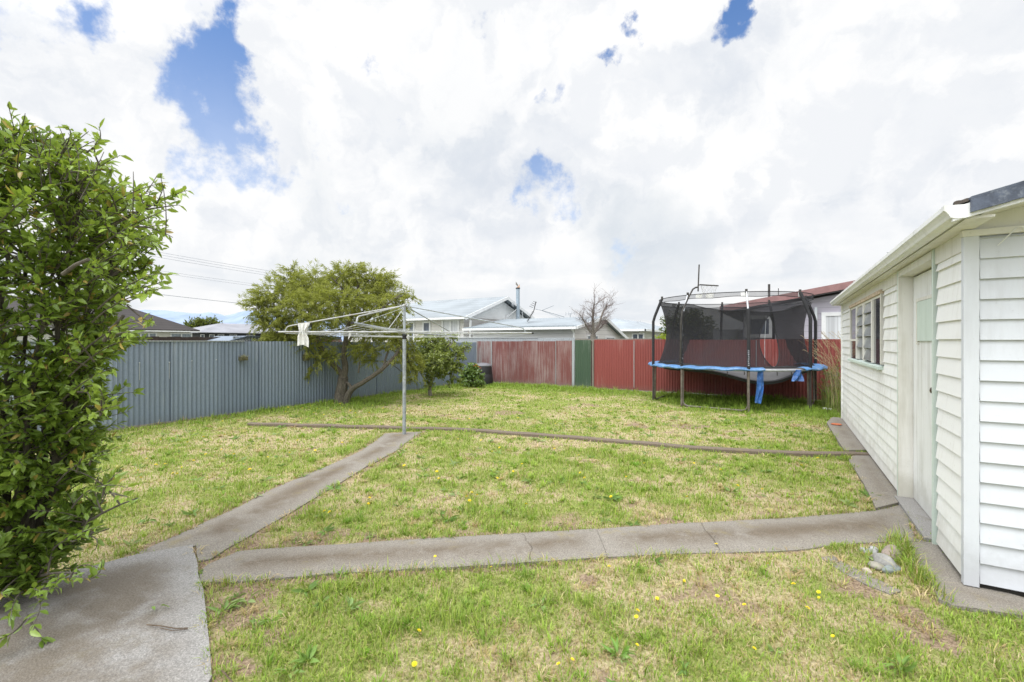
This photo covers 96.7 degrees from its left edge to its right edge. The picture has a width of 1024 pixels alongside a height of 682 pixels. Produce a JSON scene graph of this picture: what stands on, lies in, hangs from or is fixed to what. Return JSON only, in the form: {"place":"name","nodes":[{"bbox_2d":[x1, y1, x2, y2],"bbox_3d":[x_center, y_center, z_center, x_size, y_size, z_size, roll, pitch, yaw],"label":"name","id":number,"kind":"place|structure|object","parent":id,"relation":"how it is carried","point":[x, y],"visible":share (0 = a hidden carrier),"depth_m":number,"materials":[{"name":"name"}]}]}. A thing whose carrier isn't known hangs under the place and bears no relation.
{"place":"outdoors","nodes":[
{"label":"outdoors","id":0,"kind":"place"},
{"bbox_2d":[0,544,211,681],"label":"concrete slab","id":1,"kind":"structure","parent":0,"point":[98,629],"depth_m":2.33,"materials":[{"name":"grey concrete"}]},
{"bbox_2d":[146,624,187,628],"bbox_3d":[-1.763,1.458,2.320,0.232,0.006,0.016,0,0,6],"label":"fallen twig","id":2,"kind":"object","parent":1,"relation":"on","point":[167,626],"visible":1,"depth_m":2.32,"materials":[{"name":"wood"}]},
{"bbox_2d":[19,226,285,273],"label":"power line","id":3,"kind":"object","parent":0,"point":[206,260],"visible":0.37,"depth_m":43.13,"materials":[{"name":"black metal"}]},
{"bbox_2d":[32,231,289,276],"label":"power line","id":4,"kind":"object","parent":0,"point":[221,265],"visible":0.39,"depth_m":44.00,"materials":[{"name":"black metal"}]},
{"bbox_2d":[127,290,292,308],"bbox_3d":[-27.377,-3.894,37.000,27.186,2.533,0.034,0,0,-31],"label":"power line","id":5,"kind":"object","parent":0,"point":[206,299],"visible":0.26,"depth_m":38.04,"materials":[{"name":"black metal"}]},
{"bbox_2d":[148,255,313,282],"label":"power line","id":6,"kind":"object","parent":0,"point":[212,266],"visible":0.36,"depth_m":43.37,"materials":[{"name":"black metal"}]},
{"bbox_2d":[139,310,343,329],"bbox_3d":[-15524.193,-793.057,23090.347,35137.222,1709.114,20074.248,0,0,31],"label":"mountains","id":7,"kind":"structure","parent":0,"point":[180,317],"depth_m":23405.12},
{"bbox_2d":[135,432,420,562],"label":"path to clothesline","id":8,"kind":"structure","parent":0,"point":[220,533],"depth_m":4.08,"materials":[{"name":"concrete"}]},
{"bbox_2d":[276,304,533,434],"bbox_3d":[-1.590,0.458,7.246,2.340,2.085,3.297,0,0,44],"label":"rotary clothesline","id":9,"kind":"object","parent":8,"relation":"on","point":[404,332],"visible":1,"depth_m":7.16,"materials":[{"name":"grey metal"}]},
{"bbox_2d":[297,323,309,346],"bbox_3d":[-3.173,-0.088,6.933,0.185,0.372,0.054,0,0,-10],"label":"hanging cloth","id":10,"kind":"object","parent":9,"relation":"hanging from","point":[302,338],"visible":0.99,"depth_m":6.92,"materials":[{"name":"white fabric"}]},
{"bbox_2d":[200,529,606,583],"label":"path to shed","id":11,"kind":"structure","parent":0,"point":[288,562],"depth_m":3.14,"materials":[{"name":"concrete"}]},
{"bbox_2d":[0,381,1023,681],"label":"lawn","id":12,"kind":"structure","parent":0,"point":[694,593],"depth_m":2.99,"materials":[{"name":"plant"}]},
{"bbox_2d":[0,101,193,647],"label":"leafy shrub","id":13,"kind":"object","parent":12,"relation":"on","point":[54,403],"visible":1,"depth_m":2.45,"materials":[{"name":"green plant"}]},
{"bbox_2d":[205,595,243,614],"bbox_3d":[-1.574,1.463,2.519,0.148,0.055,0.177,0,0,31],"label":"broadleaf weed","id":14,"kind":"object","parent":12,"relation":"on","point":[230,606],"visible":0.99,"depth_m":2.53,"materials":[{"name":"green plant"}]},
{"bbox_2d":[0,340,475,430],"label":"corrugated fence","id":15,"kind":"object","parent":12,"relation":"on","point":[177,380],"visible":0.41,"depth_m":9.17,"materials":[{"name":"metal"}]},
{"bbox_2d":[238,354,247,360],"bbox_3d":[-5.553,0.326,9.412,0.155,0.150,0.214,0,0,31],"label":"wall planter","id":16,"kind":"object","parent":15,"relation":"attached to","point":[244,357],"visible":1,"depth_m":9.35,"materials":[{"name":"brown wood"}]},
{"bbox_2d":[303,352,309,360],"bbox_3d":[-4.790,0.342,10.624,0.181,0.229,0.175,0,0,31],"label":"tree","id":17,"kind":"object","parent":15,"relation":"attached to","point":[304,358],"visible":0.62,"depth_m":10.59,"materials":[{"name":"green plant"}]},
{"bbox_2d":[272,659,308,677],"bbox_3d":[-0.984,1.458,2.033,0.166,0.059,0.123,0,0,-25],"label":"broadleaf weed","id":18,"kind":"object","parent":12,"relation":"on","point":[284,671],"visible":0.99,"depth_m":2.03,"materials":[{"name":"green plant"}]},
{"bbox_2d":[290,640,319,665],"bbox_3d":[-0.973,1.456,2.137,0.136,0.072,0.161,0,0,-22],"label":"broadleaf weed","id":19,"kind":"object","parent":12,"relation":"on","point":[310,651],"visible":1,"depth_m":2.13,"materials":[{"name":"green plant"}]},
{"bbox_2d":[234,257,428,403],"bbox_3d":[-4.194,-0.224,10.998,4.031,3.652,2.847,0,0,18],"label":"feathery tree","id":20,"kind":"object","parent":12,"relation":"on","point":[302,287],"visible":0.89,"depth_m":10.59,"materials":[{"name":"green plant"}]},
{"bbox_2d":[339,595,364,610],"bbox_3d":[-0.884,1.457,2.546,0.136,0.069,0.158,0,0,-7],"label":"broadleaf weed","id":21,"kind":"object","parent":12,"relation":"on","point":[355,605],"visible":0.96,"depth_m":2.55,"materials":[{"name":"green plant"}]},
{"bbox_2d":[413,330,472,395],"bbox_3d":[-2.020,0.625,12.568,1.582,1.870,1.638,0,0,31],"label":"lemon tree","id":22,"kind":"object","parent":12,"relation":"on","point":[438,353],"visible":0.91,"depth_m":12.37,"materials":[{"name":"green plant"}]},
{"bbox_2d":[458,362,485,386],"bbox_3d":[-1.306,1.093,14.794,1.059,0.831,0.875,0,0,31],"label":"leafy shrub","id":23,"kind":"object","parent":12,"relation":"on","point":[470,376],"visible":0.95,"depth_m":14.73,"materials":[{"name":"green plant"}]},
{"bbox_2d":[473,363,492,384],"bbox_3d":[-1.015,1.125,15.751,0.744,0.750,0.744,0,0,31],"label":"compost bin","id":24,"kind":"object","parent":12,"relation":"on","point":[486,368],"visible":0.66,"depth_m":15.48,"materials":[{"name":"black plastic"}]},
{"bbox_2d":[475,341,571,385],"bbox_3d":[0.269,0.746,15.745,3.918,1.509,0.105,0,0,31],"label":"corrugated fence","id":25,"kind":"object","parent":12,"relation":"on","point":[537,362],"visible":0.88,"depth_m":15.53,"materials":[{"name":"red metal"}]},
{"bbox_2d":[247,422,869,456],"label":"lawn kerb","id":26,"kind":"structure","parent":12,"relation":"on","point":[702,448],"depth_m":6.77,"materials":[{"name":"concrete"}]},
{"bbox_2d":[572,340,593,386],"bbox_3d":[2.270,0.735,14.542,0.735,1.530,0.080,0,0,31],"label":"corrugated fence","id":27,"kind":"object","parent":12,"relation":"on","point":[582,362],"visible":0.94,"depth_m":14.54,"materials":[{"name":"green metal"}]},
{"bbox_2d":[601,636,638,658],"bbox_3d":[0.507,1.469,2.163,0.126,0.040,0.164,0,0,-41],"label":"broadleaf weed","id":28,"kind":"object","parent":12,"relation":"on","point":[625,649],"visible":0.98,"depth_m":2.16,"materials":[{"name":"green plant"}]},
{"bbox_2d":[594,339,840,399],"bbox_3d":[5.849,0.713,12.422,7.567,1.533,0.092,0,0,31],"label":"corrugated fence","id":29,"kind":"object","parent":12,"relation":"on","point":[621,364],"visible":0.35,"depth_m":13.20,"materials":[{"name":"red metal"}]},
{"bbox_2d":[648,264,827,411],"bbox_3d":[5.495,-0.086,11.417,4.010,3.169,4.012,0,0,31],"label":"trampoline","id":30,"kind":"object","parent":12,"relation":"on","point":[723,341],"visible":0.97,"depth_m":10.11,"materials":[{"name":"fabric"}]},
{"bbox_2d":[862,567,872,574],"bbox_3d":[2.302,1.488,2.950,0.052,0.033,0.068,0,0,-10],"label":"stone","id":31,"kind":"object","parent":12,"relation":"on","point":[867,569],"visible":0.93,"depth_m":2.94,"materials":[{"name":"beige stone"}]},
{"bbox_2d":[868,546,877,552],"bbox_3d":[2.565,1.482,3.235,0.063,0.047,0.076,0,0,34],"label":"stone","id":32,"kind":"object","parent":12,"relation":"on","point":[874,550],"visible":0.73,"depth_m":3.21,"materials":[{"name":"grey stone"}]},
{"bbox_2d":[867,560,883,570],"bbox_3d":[2.404,1.479,3.000,0.095,0.049,0.100,0,0,-45],"label":"stone","id":33,"kind":"object","parent":12,"relation":"on","point":[877,565],"visible":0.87,"depth_m":2.98,"materials":[{"name":"grey stone"}]},
{"bbox_2d":[872,553,897,566],"bbox_3d":[2.483,1.462,3.033,0.105,0.076,0.152,0,0,-28],"label":"stone","id":34,"kind":"object","parent":12,"relation":"on","point":[883,559],"visible":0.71,"depth_m":3.01,"materials":[{"name":"grey stone"}]},
{"bbox_2d":[881,565,900,573],"bbox_3d":[2.471,1.483,2.964,0.158,0.048,0.073,0,0,-13],"label":"stone","id":35,"kind":"object","parent":12,"relation":"on","point":[889,568],"visible":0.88,"depth_m":2.94,"materials":[{"name":"grey stone"}]},
{"bbox_2d":[881,544,901,558],"bbox_3d":[2.660,1.469,3.183,0.183,0.082,0.118,0,0,-44],"label":"stone","id":36,"kind":"object","parent":12,"relation":"on","point":[886,549],"visible":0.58,"depth_m":3.15,"materials":[{"name":"grey stone"}]},
{"bbox_2d":[878,653,917,674],"bbox_3d":[1.769,1.454,2.077,0.130,0.075,0.189,0,0,65],"label":"broadleaf weed","id":37,"kind":"object","parent":12,"relation":"on","point":[912,666],"visible":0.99,"depth_m":2.06,"materials":[{"name":"green plant"}]},
{"bbox_2d":[830,181,1023,596],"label":"garden shed","id":38,"kind":"structure","parent":12,"relation":"on","point":[932,361],"depth_m":2.91,"materials":[{"name":"paint"}]},
{"bbox_2d":[848,290,884,369],"bbox_3d":[4.841,-0.126,6.247,0.105,0.892,2.810,0,0,31],"label":"window","id":39,"kind":"structure","parent":38,"relation":"in","point":[866,315],"depth_m":5.86,"materials":[{"name":"beige paint"}]},
{"bbox_2d":[913,269,931,518],"bbox_3d":[3.443,0.432,3.768,0.095,2.035,1.050,0,0,31],"label":"door","id":40,"kind":"structure","parent":38,"relation":"in","point":[922,283],"depth_m":3.91,"materials":[{"name":"white paint"}]},
{"bbox_2d":[0,0,1023,326],"label":"sky","id":41,"kind":"structure","parent":0,"point":[556,150],"materials":[{"name":"white"}]},
{"bbox_2d":[342,341,820,400],"bbox_3d":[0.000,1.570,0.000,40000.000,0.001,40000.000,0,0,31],"label":"ground","id":42,"kind":"structure","parent":0,"point":[631,390],"depth_m":14.44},
{"bbox_2d":[4,295,200,339],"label":"house","id":43,"kind":"structure","parent":42,"relation":"on","point":[162,327],"depth_m":36.79,"materials":[{"name":"tile"}]},
{"bbox_2d":[134,332,156,336],"bbox_3d":[-29.074,-0.140,36.038,0.070,1.080,1.611,0,0,31],"label":"window","id":44,"kind":"structure","parent":43,"relation":"in","point":[149,334],"depth_m":36.20,"materials":[{"name":"grey glass"}]},
{"bbox_2d":[170,333,191,336],"bbox_3d":[-27.770,-0.140,38.222,0.070,1.080,1.616,0,0,31],"label":"window","id":45,"kind":"structure","parent":43,"relation":"in","point":[171,334],"depth_m":38.18,"materials":[{"name":"grey glass"}]},
{"bbox_2d":[136,336,218,340],"bbox_3d":[-7.988,0.698,10.391,0.030,1.604,2.818,0,0,31],"label":"timber fence","id":46,"kind":"object","parent":42,"relation":"on","point":[156,338],"visible":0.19,"depth_m":10.66,"materials":[{"name":"brown wood"}]},
{"bbox_2d":[183,314,223,327],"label":"dense tree","id":47,"kind":"object","parent":42,"relation":"on","point":[199,322],"visible":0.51,"depth_m":59.62,"materials":[{"name":"green plant"}]},
{"bbox_2d":[191,320,324,340],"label":"house","id":48,"kind":"structure","parent":42,"relation":"on","point":[221,329],"depth_m":50.90,"materials":[{"name":"grey metal"}]},
{"bbox_2d":[207,336,341,341],"bbox_3d":[-6.440,0.688,12.380,1.450,1.625,3.229,0,0,31],"label":"lean to shed","id":49,"kind":"object","parent":42,"relation":"on","point":[225,338],"visible":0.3,"depth_m":11.12,"materials":[{"name":"white metal"}]},
{"bbox_2d":[345,296,534,341],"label":"house","id":50,"kind":"structure","parent":42,"relation":"on","point":[492,309],"depth_m":23.86,"materials":[{"name":"grey metal"}]},
{"bbox_2d":[408,321,414,341],"bbox_3d":[-5.282,-0.369,23.924,0.451,1.338,0.070,0,0,31],"label":"window","id":51,"kind":"structure","parent":50,"relation":"in","point":[409,322],"depth_m":23.88,"materials":[{"name":"white glass"}]},
{"bbox_2d":[422,321,430,339],"bbox_3d":[-4.383,-0.358,23.387,0.539,1.315,0.070,0,0,31],"label":"window","id":52,"kind":"structure","parent":50,"relation":"in","point":[426,325],"depth_m":23.39,"materials":[{"name":"white glass"}]},
{"bbox_2d":[441,320,459,337],"bbox_3d":[-3.046,-0.331,22.589,1.107,1.563,0.070,0,0,31],"label":"window","id":53,"kind":"structure","parent":50,"relation":"in","point":[451,325],"depth_m":22.55,"materials":[{"name":"white glass"}]},
{"bbox_2d":[462,283,628,338],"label":"house","id":54,"kind":"structure","parent":42,"relation":"on","point":[566,327],"depth_m":20.78,"materials":[{"name":"metal"}]},
{"bbox_2d":[445,337,661,362],"bbox_3d":[0.694,0.685,15.867,8.807,1.630,0.063,0,0,31],"label":"corrugated fence","id":55,"kind":"object","parent":42,"relation":"on","point":[510,339],"visible":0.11,"depth_m":16.21,"materials":[{"name":"metal"}]},
{"bbox_2d":[571,284,621,338],"bbox_3d":[3.033,-0.300,16.240,1.996,3.605,1.366,0,0,-19],"label":"bare tree","id":56,"kind":"object","parent":42,"relation":"on","point":[592,331],"visible":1,"depth_m":16.21,"materials":[{"name":"grey plant"}]},
{"bbox_2d":[610,318,664,338],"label":"house","id":57,"kind":"structure","parent":42,"relation":"on","point":[629,329],"depth_m":29.75,"materials":[{"name":"white paint"}]},
{"bbox_2d":[632,333,643,338],"bbox_3d":[8.022,0.000,28.968,0.781,1.000,0.070,0,0,31],"label":"window","id":58,"kind":"structure","parent":57,"relation":"in","point":[634,335],"depth_m":28.94,"materials":[{"name":"white glass"}]},
{"bbox_2d":[655,334,665,338],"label":"leafy bush","id":59,"kind":"object","parent":42,"relation":"on","point":[662,336],"visible":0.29,"depth_m":16.95,"materials":[{"name":"green plant"}]},
{"bbox_2d":[658,316,665,335],"bbox_3d":[9.020,-0.020,23.022,3.216,3.582,1.821,0,0,1],"label":"dense tree","id":60,"kind":"object","parent":42,"relation":"on","point":[663,325],"visible":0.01,"depth_m":23.04,"materials":[{"name":"green plant"}]},
{"bbox_2d":[720,280,854,338],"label":"house","id":61,"kind":"structure","parent":42,"relation":"on","point":[827,315],"depth_m":13.62,"materials":[{"name":"metal"}]},
{"bbox_2d":[821,312,840,338],"bbox_3d":[9.616,-0.178,13.459,0.773,1.357,0.070,0,0,31],"label":"window","id":62,"kind":"structure","parent":61,"relation":"in","point":[830,321],"depth_m":13.52,"materials":[{"name":"white glass"}]},
{"bbox_2d":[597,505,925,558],"bbox_3d":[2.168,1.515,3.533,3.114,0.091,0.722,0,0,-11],"label":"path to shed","id":63,"kind":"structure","parent":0,"point":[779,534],"depth_m":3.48,"materials":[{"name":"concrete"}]},
{"bbox_2d":[801,331,840,413],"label":"tall grass","id":64,"kind":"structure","parent":0,"point":[837,400],"depth_m":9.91,"materials":[{"name":"green plant"}]},
{"bbox_2d":[827,417,866,451],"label":"path beside shed","id":65,"kind":"structure","parent":0,"point":[846,437],"depth_m":6.95,"materials":[{"name":"concrete"}]},
{"bbox_2d":[820,555,900,594],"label":"sunken path","id":66,"kind":"structure","parent":0,"point":[863,576],"depth_m":2.86,"materials":[{"name":"concrete"}]},
{"bbox_2d":[847,452,897,509],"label":"path beside shed","id":67,"kind":"structure","parent":0,"point":[877,482],"depth_m":4.73,"materials":[{"name":"concrete"}]},
{"bbox_2d":[905,541,1023,618],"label":"path beside shed","id":68,"kind":"structure","parent":0,"point":[981,599],"depth_m":2.67,"materials":[{"name":"concrete"}]}
]}

